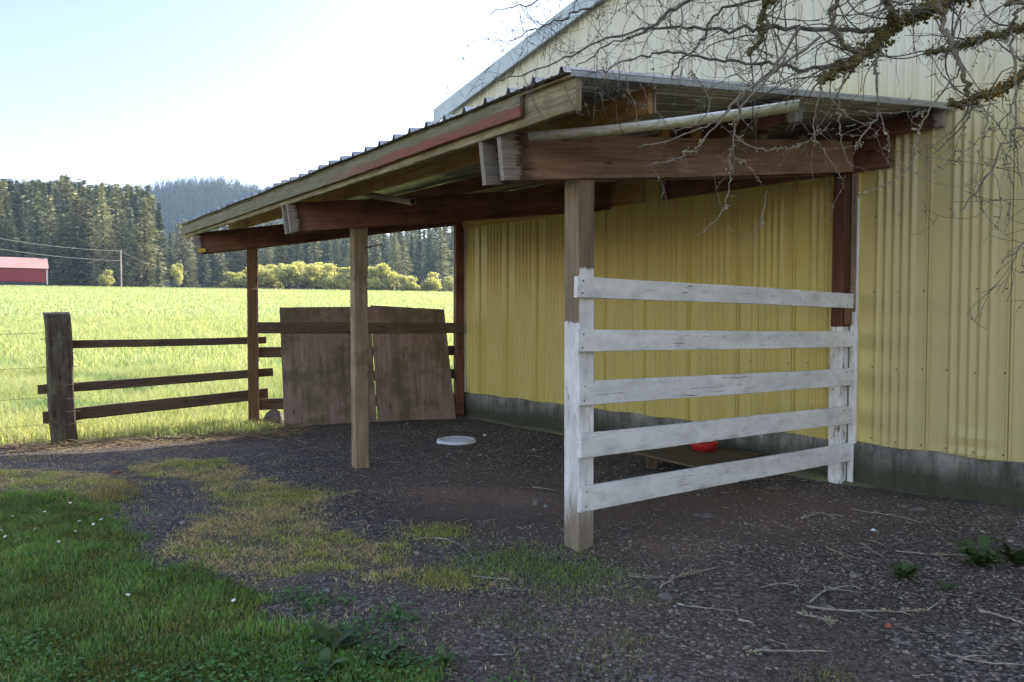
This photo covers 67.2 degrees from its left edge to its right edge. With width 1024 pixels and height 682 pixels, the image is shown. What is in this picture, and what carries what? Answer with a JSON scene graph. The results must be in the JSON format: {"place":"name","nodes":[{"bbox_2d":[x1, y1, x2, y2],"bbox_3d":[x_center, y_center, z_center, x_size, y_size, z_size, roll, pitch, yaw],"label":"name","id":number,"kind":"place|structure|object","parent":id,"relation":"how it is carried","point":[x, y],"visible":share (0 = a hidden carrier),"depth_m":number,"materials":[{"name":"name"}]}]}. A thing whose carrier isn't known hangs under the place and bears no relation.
{"place":"outdoors","nodes":[
{"label":"outdoors","id":0,"kind":"place"},
{"bbox_2d":[162,197,282,287],"bbox_3d":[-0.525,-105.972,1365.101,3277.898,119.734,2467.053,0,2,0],"label":"hill","id":1,"kind":"structure","parent":0,"point":[175,231],"depth_m":687.05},
{"bbox_2d":[0,196,18,256],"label":"conifer","id":2,"kind":"object","parent":1,"relation":"on","point":[2,215],"visible":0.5,"depth_m":161.21,"materials":[{"name":"green plant"}]},
{"bbox_2d":[0,189,21,245],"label":"conifer","id":3,"kind":"object","parent":1,"relation":"on","point":[5,197],"visible":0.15,"depth_m":172.83,"materials":[{"name":"green plant"}]},
{"bbox_2d":[5,179,16,215],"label":"conifer","id":4,"kind":"object","parent":1,"relation":"on","point":[10,186],"visible":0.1,"depth_m":185.10,"materials":[{"name":"plant"}]},
{"bbox_2d":[0,208,23,256],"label":"conifer","id":5,"kind":"object","parent":1,"relation":"on","point":[11,231],"visible":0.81,"depth_m":161.27,"materials":[{"name":"plant"}]},
{"bbox_2d":[12,191,24,252],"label":"conifer","id":6,"kind":"object","parent":1,"relation":"on","point":[17,204],"visible":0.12,"depth_m":173.72,"materials":[{"name":"plant"}]},
{"bbox_2d":[15,195,30,257],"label":"conifer","id":7,"kind":"object","parent":1,"relation":"on","point":[21,227],"visible":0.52,"depth_m":168.31,"materials":[{"name":"plant"}]},
{"bbox_2d":[0,257,48,286],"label":"red barn","id":8,"kind":"structure","parent":1,"relation":"on","point":[20,271],"depth_m":146.13,"materials":[{"name":"paint"}]},
{"bbox_2d":[18,181,51,258],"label":"conifer","id":9,"kind":"object","parent":1,"relation":"on","point":[36,233],"visible":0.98,"depth_m":161.67,"materials":[{"name":"plant"}]},
{"bbox_2d":[30,195,67,286],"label":"conifer","id":10,"kind":"object","parent":1,"relation":"on","point":[49,218],"visible":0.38,"depth_m":167.85,"materials":[{"name":"green plant"}]},
{"bbox_2d":[50,180,67,275],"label":"conifer","id":11,"kind":"object","parent":1,"relation":"on","point":[60,191],"visible":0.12,"depth_m":186.35,"materials":[{"name":"green plant"}]},
{"bbox_2d":[45,213,82,286],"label":"conifer","id":12,"kind":"object","parent":1,"relation":"on","point":[58,239],"visible":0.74,"depth_m":165.42,"materials":[{"name":"green plant"}]},
{"bbox_2d":[54,174,78,222],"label":"conifer","id":13,"kind":"object","parent":1,"relation":"on","point":[67,191],"visible":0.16,"depth_m":186.12,"materials":[{"name":"green plant"}]},
{"bbox_2d":[55,191,79,286],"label":"conifer","id":14,"kind":"object","parent":1,"relation":"on","point":[69,212],"visible":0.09,"depth_m":173.37,"materials":[{"name":"green plant"}]},
{"bbox_2d":[48,196,96,285],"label":"conifer","id":15,"kind":"object","parent":1,"relation":"on","point":[76,221],"visible":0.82,"depth_m":165.66,"materials":[{"name":"green plant"}]},
{"bbox_2d":[68,198,105,286],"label":"conifer","id":16,"kind":"object","parent":1,"relation":"on","point":[87,213],"visible":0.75,"depth_m":166.42,"materials":[{"name":"green plant"}]},
{"bbox_2d":[81,189,97,248],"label":"conifer","id":17,"kind":"object","parent":1,"relation":"on","point":[89,193],"visible":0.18,"depth_m":174.17,"materials":[{"name":"plant"}]},
{"bbox_2d":[92,184,99,286],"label":"conifer","id":18,"kind":"object","parent":1,"relation":"on","point":[95,195],"visible":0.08,"depth_m":185.03,"materials":[{"name":"green plant"}]},
{"bbox_2d":[85,181,117,286],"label":"conifer","id":19,"kind":"object","parent":1,"relation":"on","point":[101,233],"visible":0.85,"depth_m":164.28,"materials":[{"name":"green plant"}]},
{"bbox_2d":[97,270,114,286],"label":"shrub","id":20,"kind":"object","parent":1,"relation":"on","point":[105,279],"visible":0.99,"depth_m":146.11,"materials":[{"name":"green plant"}]},
{"bbox_2d":[104,185,134,286],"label":"conifer","id":21,"kind":"object","parent":1,"relation":"on","point":[113,203],"visible":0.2,"depth_m":175.91,"materials":[{"name":"green plant"}]},
{"bbox_2d":[101,210,141,286],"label":"conifer","id":22,"kind":"object","parent":1,"relation":"on","point":[123,234],"visible":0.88,"depth_m":161.41,"materials":[{"name":"green plant"}]},
{"bbox_2d":[125,186,138,229],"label":"conifer","id":23,"kind":"object","parent":1,"relation":"on","point":[132,200],"visible":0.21,"depth_m":186.20,"materials":[{"name":"plant"}]},
{"bbox_2d":[123,207,142,279],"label":"conifer","id":24,"kind":"object","parent":1,"relation":"on","point":[130,214],"visible":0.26,"depth_m":166.55,"materials":[{"name":"plant"}]},
{"bbox_2d":[117,198,172,287],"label":"conifer","id":25,"kind":"object","parent":1,"relation":"on","point":[147,269],"visible":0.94,"depth_m":163.62,"materials":[{"name":"green plant"}]},
{"bbox_2d":[134,184,165,286],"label":"conifer","id":26,"kind":"object","parent":1,"relation":"on","point":[147,193],"visible":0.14,"depth_m":178.07,"materials":[{"name":"green plant"}]},
{"bbox_2d":[153,254,163,286],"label":"conifer","id":27,"kind":"object","parent":1,"relation":"on","point":[159,272],"visible":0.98,"depth_m":162.31,"materials":[{"name":"plant"}]},
{"bbox_2d":[151,202,170,286],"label":"conifer","id":28,"kind":"object","parent":1,"relation":"on","point":[160,227],"visible":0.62,"depth_m":178.30,"materials":[{"name":"plant"}]},
{"bbox_2d":[164,231,177,287],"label":"conifer","id":29,"kind":"object","parent":1,"relation":"on","point":[170,241],"visible":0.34,"depth_m":216.43,"materials":[{"name":"plant"}]},
{"bbox_2d":[170,263,183,287],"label":"shrub","id":30,"kind":"object","parent":1,"relation":"on","point":[176,272],"visible":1,"depth_m":150.54,"materials":[{"name":"green plant"}]},
{"bbox_2d":[166,227,199,288],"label":"conifer","id":31,"kind":"object","parent":1,"relation":"on","point":[181,256],"visible":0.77,"depth_m":207.04,"materials":[{"name":"green plant"}]},
{"bbox_2d":[184,237,201,288],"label":"conifer","id":32,"kind":"object","parent":1,"relation":"on","point":[191,245],"visible":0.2,"depth_m":218.48,"materials":[{"name":"green plant"}]},
{"bbox_2d":[194,254,213,288],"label":"conifer","id":33,"kind":"object","parent":1,"relation":"on","point":[204,269],"visible":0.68,"depth_m":211.57,"materials":[{"name":"plant"}]},
{"bbox_2d":[201,230,220,287],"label":"conifer","id":34,"kind":"object","parent":1,"relation":"on","point":[213,259],"visible":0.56,"depth_m":217.75,"materials":[{"name":"plant"}]},
{"bbox_2d":[213,252,230,288],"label":"conifer","id":35,"kind":"object","parent":1,"relation":"on","point":[222,264],"visible":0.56,"depth_m":218.62,"materials":[{"name":"green plant"}]},
{"bbox_2d":[220,251,245,288],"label":"conifer","id":36,"kind":"object","parent":1,"relation":"on","point":[233,263],"visible":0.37,"depth_m":205.57,"materials":[{"name":"green plant"}]},
{"bbox_2d":[219,271,246,287],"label":"shrub","id":37,"kind":"object","parent":1,"relation":"on","point":[232,282],"visible":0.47,"depth_m":154.26,"materials":[{"name":"green plant"}]},
{"bbox_2d":[237,264,270,285],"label":"shrub","id":38,"kind":"object","parent":1,"relation":"on","point":[242,279],"visible":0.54,"depth_m":150.52,"materials":[{"name":"green plant"}]},
{"bbox_2d":[125,173,388,272],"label":"hill forest","id":39,"kind":"object","parent":1,"relation":"on","point":[202,194],"visible":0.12,"depth_m":724.79,"materials":[{"name":"plant"}]},
{"bbox_2d":[258,247,275,288],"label":"conifer","id":40,"kind":"object","parent":1,"relation":"on","point":[263,259],"visible":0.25,"depth_m":220.25,"materials":[{"name":"green plant"}]},
{"bbox_2d":[259,264,283,289],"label":"shrub","id":41,"kind":"object","parent":1,"relation":"on","point":[272,285],"visible":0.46,"depth_m":154.89,"materials":[{"name":"green plant"}]},
{"bbox_2d":[266,223,294,288],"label":"conifer","id":42,"kind":"object","parent":1,"relation":"on","point":[280,253],"visible":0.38,"depth_m":204.86,"materials":[{"name":"green plant"}]},
{"bbox_2d":[265,263,308,288],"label":"shrub","id":43,"kind":"object","parent":1,"relation":"on","point":[283,272],"visible":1,"depth_m":150.20,"materials":[{"name":"green plant"}]},
{"bbox_2d":[287,243,304,288],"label":"conifer","id":44,"kind":"object","parent":1,"relation":"on","point":[297,248],"visible":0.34,"depth_m":205.69,"materials":[{"name":"plant"}]},
{"bbox_2d":[289,260,320,289],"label":"shrub","id":45,"kind":"object","parent":1,"relation":"on","point":[313,269],"visible":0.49,"depth_m":152.46,"materials":[{"name":"green plant"}]},
{"bbox_2d":[300,243,313,289],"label":"conifer","id":46,"kind":"object","parent":1,"relation":"on","point":[307,259],"visible":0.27,"depth_m":205.22,"materials":[{"name":"plant"}]},
{"bbox_2d":[308,241,323,289],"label":"conifer","id":47,"kind":"object","parent":1,"relation":"on","point":[314,247],"visible":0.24,"depth_m":215.03,"materials":[{"name":"green plant"}]},
{"bbox_2d":[307,262,337,289],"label":"shrub","id":48,"kind":"object","parent":1,"relation":"on","point":[314,284],"visible":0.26,"depth_m":155.53,"materials":[{"name":"green plant"}]},
{"bbox_2d":[317,240,338,289],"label":"conifer","id":49,"kind":"object","parent":1,"relation":"on","point":[327,253],"visible":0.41,"depth_m":214.47,"materials":[{"name":"plant"}]},
{"bbox_2d":[316,263,345,290],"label":"shrub","id":50,"kind":"object","parent":1,"relation":"on","point":[325,281],"visible":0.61,"depth_m":151.57,"materials":[{"name":"green plant"}]},
{"bbox_2d":[330,240,343,289],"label":"conifer","id":51,"kind":"object","parent":1,"relation":"on","point":[337,260],"visible":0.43,"depth_m":205.93,"materials":[{"name":"green plant"}]},
{"bbox_2d":[328,239,345,290],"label":"conifer","id":52,"kind":"object","parent":1,"relation":"on","point":[334,245],"visible":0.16,"depth_m":235.75,"materials":[{"name":"green plant"}]},
{"bbox_2d":[331,266,349,290],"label":"shrub","id":53,"kind":"object","parent":1,"relation":"on","point":[341,277],"visible":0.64,"depth_m":148.13,"materials":[{"name":"green plant"}]},
{"bbox_2d":[367,239,385,290],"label":"conifer","id":54,"kind":"object","parent":1,"relation":"on","point":[373,261],"visible":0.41,"depth_m":216.72,"materials":[{"name":"green plant"}]},
{"bbox_2d":[368,235,386,290],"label":"conifer","id":55,"kind":"object","parent":1,"relation":"on","point":[370,240],"visible":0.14,"depth_m":243.01,"materials":[{"name":"green plant"}]},
{"bbox_2d":[367,263,397,289],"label":"shrub","id":56,"kind":"object","parent":1,"relation":"on","point":[377,273],"visible":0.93,"depth_m":154.96,"materials":[{"name":"green plant"}]},
{"bbox_2d":[381,272,401,290],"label":"shrub","id":57,"kind":"object","parent":1,"relation":"on","point":[389,284],"visible":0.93,"depth_m":155.77,"materials":[{"name":"green plant"}]},
{"bbox_2d":[385,233,404,291],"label":"conifer","id":58,"kind":"object","parent":1,"relation":"on","point":[394,255],"visible":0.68,"depth_m":205.19,"materials":[{"name":"green plant"}]},
{"bbox_2d":[392,239,413,291],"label":"conifer","id":59,"kind":"object","parent":1,"relation":"on","point":[405,257],"visible":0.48,"depth_m":208.57,"materials":[{"name":"green plant"}]},
{"bbox_2d":[396,275,419,291],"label":"shrub","id":60,"kind":"object","parent":1,"relation":"on","point":[408,283],"visible":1,"depth_m":149.08,"materials":[{"name":"green plant"}]},
{"bbox_2d":[406,235,419,290],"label":"conifer","id":61,"kind":"object","parent":1,"relation":"on","point":[412,258],"visible":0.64,"depth_m":216.69,"materials":[{"name":"plant"}]},
{"bbox_2d":[404,230,424,291],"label":"conifer","id":62,"kind":"object","parent":1,"relation":"on","point":[414,232],"visible":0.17,"depth_m":235.64,"materials":[{"name":"green plant"}]},
{"bbox_2d":[414,229,425,290],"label":"conifer","id":63,"kind":"object","parent":1,"relation":"on","point":[419,250],"visible":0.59,"depth_m":219.92,"materials":[{"name":"plant"}]},
{"bbox_2d":[419,229,436,280],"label":"conifer","id":64,"kind":"object","parent":1,"relation":"on","point":[429,259],"visible":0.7,"depth_m":206.53,"materials":[{"name":"plant"}]},
{"bbox_2d":[419,272,441,291],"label":"shrub","id":65,"kind":"object","parent":1,"relation":"on","point":[432,283],"visible":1,"depth_m":153.11,"materials":[{"name":"green plant"}]},
{"bbox_2d":[421,227,452,291],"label":"conifer","id":66,"kind":"object","parent":1,"relation":"on","point":[439,268],"visible":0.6,"depth_m":208.27,"materials":[{"name":"green plant"}]},
{"bbox_2d":[0,313,452,371],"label":"meadow grass","id":67,"kind":"structure","parent":0,"point":[96,327],"depth_m":25.87,"materials":[{"name":"plant"}]},
{"bbox_2d":[0,286,452,444],"bbox_3d":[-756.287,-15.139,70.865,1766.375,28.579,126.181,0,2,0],"label":"field","id":68,"kind":"structure","parent":0,"point":[217,308],"depth_m":61.59,"materials":[{"name":"plant"}]},
{"bbox_2d":[0,284,452,318],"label":"crop grass","id":69,"kind":"structure","parent":68,"relation":"on","point":[234,292],"depth_m":76.55,"materials":[{"name":"plant"}]},
{"bbox_2d":[263,408,283,423],"bbox_3d":[-3.460,1.100,11.178,0.342,0.261,0.217,0,2,0],"label":"rock","id":70,"kind":"object","parent":68,"relation":"on","point":[274,414],"visible":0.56,"depth_m":11.11,"materials":[{"name":"stone"}]},
{"bbox_2d":[0,356,453,443],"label":"tall grass","id":71,"kind":"structure","parent":0,"point":[24,410],"depth_m":12.20,"materials":[{"name":"plant"}]},
{"bbox_2d":[0,478,541,681],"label":"lawn grass","id":72,"kind":"structure","parent":0,"point":[68,541],"depth_m":4.15,"materials":[{"name":"plant"}]},
{"bbox_2d":[0,0,573,239],"label":"sky","id":73,"kind":"structure","parent":0,"point":[266,93],"materials":[{"name":"white"}]},
{"bbox_2d":[0,450,614,680],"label":"dry grass","id":74,"kind":"structure","parent":0,"point":[139,467],"depth_m":5.81,"materials":[{"name":"plant"}]},
{"bbox_2d":[0,415,1023,681],"bbox_3d":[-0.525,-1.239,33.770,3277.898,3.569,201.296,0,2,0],"label":"ground","id":75,"kind":"structure","parent":0,"point":[474,499],"depth_m":5.08,"materials":[{"name":"gravel"}]},
{"bbox_2d":[61,467,142,505],"bbox_3d":[-3.481,1.224,6.540,0.613,0.308,0.630,1,2,21],"label":"grass clump","id":76,"kind":"object","parent":75,"relation":"on","point":[98,491],"visible":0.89,"depth_m":6.55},
{"bbox_2d":[79,468,156,500],"bbox_3d":[-3.520,1.243,6.779,0.718,0.258,0.530,-1,2,-28],"label":"grass clump","id":77,"kind":"object","parent":75,"relation":"on","point":[130,490],"visible":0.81,"depth_m":6.79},
{"bbox_2d":[37,312,272,445],"bbox_3d":[-4.585,0.607,10.242,2.935,1.990,0.370,-1,2,-36],"label":"rail fence","id":78,"kind":"object","parent":75,"relation":"on","point":[62,415],"visible":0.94,"depth_m":9.85,"materials":[{"name":"wood"}]},
{"bbox_2d":[0,421,333,462],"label":"straw","id":79,"kind":"object","parent":75,"relation":"on","point":[24,445],"visible":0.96,"depth_m":9.64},
{"bbox_2d":[0,537,526,681],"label":"clover","id":80,"kind":"object","parent":75,"relation":"on","point":[271,662],"visible":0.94,"depth_m":3.54,"materials":[{"name":"plant"}]},
{"bbox_2d":[296,647,350,676],"bbox_3d":[-0.831,1.444,3.465,0.225,0.078,0.231,0,2,0],"label":"weed","id":81,"kind":"object","parent":75,"relation":"on","point":[325,653],"visible":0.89,"depth_m":3.46,"materials":[{"name":"green plant"}]},
{"bbox_2d":[279,307,376,426],"bbox_3d":[-2.655,0.371,11.162,1.305,1.764,0.038,-2,-6,-21],"label":"plywood panel","id":82,"kind":"object","parent":75,"relation":"on","point":[316,374],"visible":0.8,"depth_m":11.10,"materials":[{"name":"wood"}]},
{"bbox_2d":[308,622,364,651],"bbox_3d":[-0.857,1.425,3.689,0.288,0.098,0.244,0,2,0],"label":"weed","id":83,"kind":"object","parent":75,"relation":"on","point":[324,634],"visible":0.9,"depth_m":3.71,"materials":[{"name":"green plant"}]},
{"bbox_2d":[362,638,413,664],"bbox_3d":[-0.593,1.439,3.598,0.259,0.085,0.179,2,3,40],"label":"weed","id":84,"kind":"object","parent":75,"relation":"on","point":[393,647],"visible":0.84,"depth_m":3.60,"materials":[{"name":"green plant"}]},
{"bbox_2d":[393,650,419,666],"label":"weed","id":85,"kind":"object","parent":75,"relation":"on","point":[407,655],"visible":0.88,"depth_m":3.54,"materials":[{"name":"green plant"}]},
{"bbox_2d":[370,305,455,421],"bbox_3d":[-1.483,0.339,11.604,1.187,1.812,0.043,-3,-5,-21],"label":"plywood panel","id":86,"kind":"object","parent":75,"relation":"on","point":[413,380],"visible":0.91,"depth_m":11.57,"materials":[{"name":"wood"}]},
{"bbox_2d":[434,645,458,663],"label":"weed","id":87,"kind":"object","parent":75,"relation":"on","point":[440,648],"visible":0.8,"depth_m":3.55,"materials":[{"name":"green plant"}]},
{"bbox_2d":[436,436,475,444],"bbox_3d":[-0.695,1.239,9.604,0.500,0.044,0.500,0,2,0],"label":"lid","id":88,"kind":"object","parent":75,"relation":"on","point":[455,440],"visible":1,"depth_m":9.52,"materials":[{"name":"white plastic"}]},
{"bbox_2d":[5,424,1023,681],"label":"twig litter","id":89,"kind":"object","parent":75,"relation":"on","point":[543,530],"visible":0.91,"depth_m":5.64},
{"bbox_2d":[179,66,952,551],"bbox_3d":[-0.455,-0.265,8.800,4.417,3.720,8.728,-1,2,-35],"label":"lean to shelter","id":90,"kind":"object","parent":75,"relation":"on","point":[461,172],"visible":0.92,"depth_m":6.48,"materials":[{"name":"wood"}]},
{"bbox_2d":[257,322,463,409],"bbox_3d":[-2.216,0.355,11.496,3.170,1.290,0.230,-1,2,-20],"label":"rail fence","id":91,"kind":"object","parent":90,"relation":"attached to","point":[303,328],"visible":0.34,"depth_m":11.19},
{"bbox_2d":[358,193,415,204],"bbox_3d":[-1.290,-1.446,7.754,0.066,0.067,1.249,-1,13,-35],"label":"plastic pipe","id":92,"kind":"object","parent":90,"relation":"on","point":[396,199],"visible":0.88,"depth_m":7.57,"materials":[{"name":"grey plastic"}]},
{"bbox_2d":[517,99,800,140],"bbox_3d":[0.750,-1.239,4.410,1.700,0.080,0.060,2,3,28],"label":"plastic pipe","id":93,"kind":"object","parent":90,"relation":"on","point":[604,130],"visible":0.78,"depth_m":4.34,"materials":[{"name":"white plastic"}]},
{"bbox_2d":[574,276,853,512],"bbox_3d":[1.838,0.356,6.200,3.645,1.640,0.043,-2,3,-39],"label":"rail fence","id":94,"kind":"object","parent":90,"relation":"attached to","point":[610,493],"visible":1,"depth_m":5.86,"materials":[{"name":"white paint"}]},
{"bbox_2d":[659,566,719,588],"bbox_3d":[1.040,1.422,4.713,0.638,0.036,0.144,-2,3,-43],"label":"fallen twig","id":95,"kind":"object","parent":75,"relation":"on","point":[673,578],"visible":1,"depth_m":4.70,"materials":[{"name":"brown wood"}]},
{"bbox_2d":[636,444,761,467],"bbox_3d":[1.955,1.268,7.988,1.084,0.213,1.096,-1,2,-31],"label":"floor board","id":96,"kind":"object","parent":75,"relation":"on","point":[685,455],"visible":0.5,"depth_m":7.90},
{"bbox_2d":[690,441,718,451],"bbox_3d":[2.034,1.111,8.155,0.298,0.089,0.298,0,2,0],"label":"feed pan","id":97,"kind":"object","parent":96,"relation":"on","point":[711,446],"visible":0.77,"depth_m":8.05,"materials":[{"name":"red plastic"}]},
{"bbox_2d":[433,0,1023,508],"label":"barn","id":98,"kind":"structure","parent":75,"relation":"on","point":[939,392],"depth_m":7.62,"materials":[{"name":"yellow"}]},
{"bbox_2d":[441,0,1023,328],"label":"apple tree","id":99,"kind":"object","parent":75,"relation":"on","point":[898,22],"visible":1,"depth_m":3.36,"materials":[{"name":"brown plant"}]},
{"bbox_2d":[756,649,831,651],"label":"fallen twig","id":100,"kind":"object","parent":75,"relation":"on","point":[767,650],"visible":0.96,"depth_m":3.63,"materials":[{"name":"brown wood"}]},
{"bbox_2d":[796,610,838,626],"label":"fallen twig","id":101,"kind":"object","parent":75,"relation":"on","point":[824,618],"visible":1,"depth_m":4.03,"materials":[{"name":"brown wood"}]},
{"bbox_2d":[809,583,860,602],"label":"fallen twig","id":102,"kind":"object","parent":75,"relation":"on","point":[823,591],"visible":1,"depth_m":4.43,"materials":[{"name":"brown wood"}]},
{"bbox_2d":[806,595,943,619],"bbox_3d":[2.042,1.432,4.135,0.851,0.045,0.286,0,2,-9],"label":"fallen twig","id":103,"kind":"object","parent":75,"relation":"on","point":[874,610],"visible":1,"depth_m":4.10,"materials":[{"name":"brown wood"}]},
{"bbox_2d":[886,561,922,578],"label":"weed","id":104,"kind":"object","parent":75,"relation":"on","point":[904,570],"visible":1,"depth_m":4.64,"materials":[{"name":"green plant"}]},
{"bbox_2d":[953,534,1009,566],"bbox_3d":[2.933,1.327,4.825,0.297,0.173,0.300,0,2,0],"label":"weed","id":105,"kind":"object","parent":75,"relation":"on","point":[981,555],"visible":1,"depth_m":4.82,"materials":[{"name":"green plant"}]},
{"bbox_2d":[946,652,1023,665],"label":"fallen twig","id":106,"kind":"object","parent":75,"relation":"on","point":[964,657],"visible":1,"depth_m":3.52,"materials":[{"name":"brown wood"}]},
{"bbox_2d":[991,538,1023,563],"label":"weed","id":107,"kind":"object","parent":75,"relation":"on","point":[1017,557],"visible":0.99,"depth_m":4.89,"materials":[{"name":"green plant"}]},
{"bbox_2d":[220,478,883,681],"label":"grass patches","id":108,"kind":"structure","parent":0,"point":[506,555],"depth_m":4.70,"materials":[{"name":"plant"}]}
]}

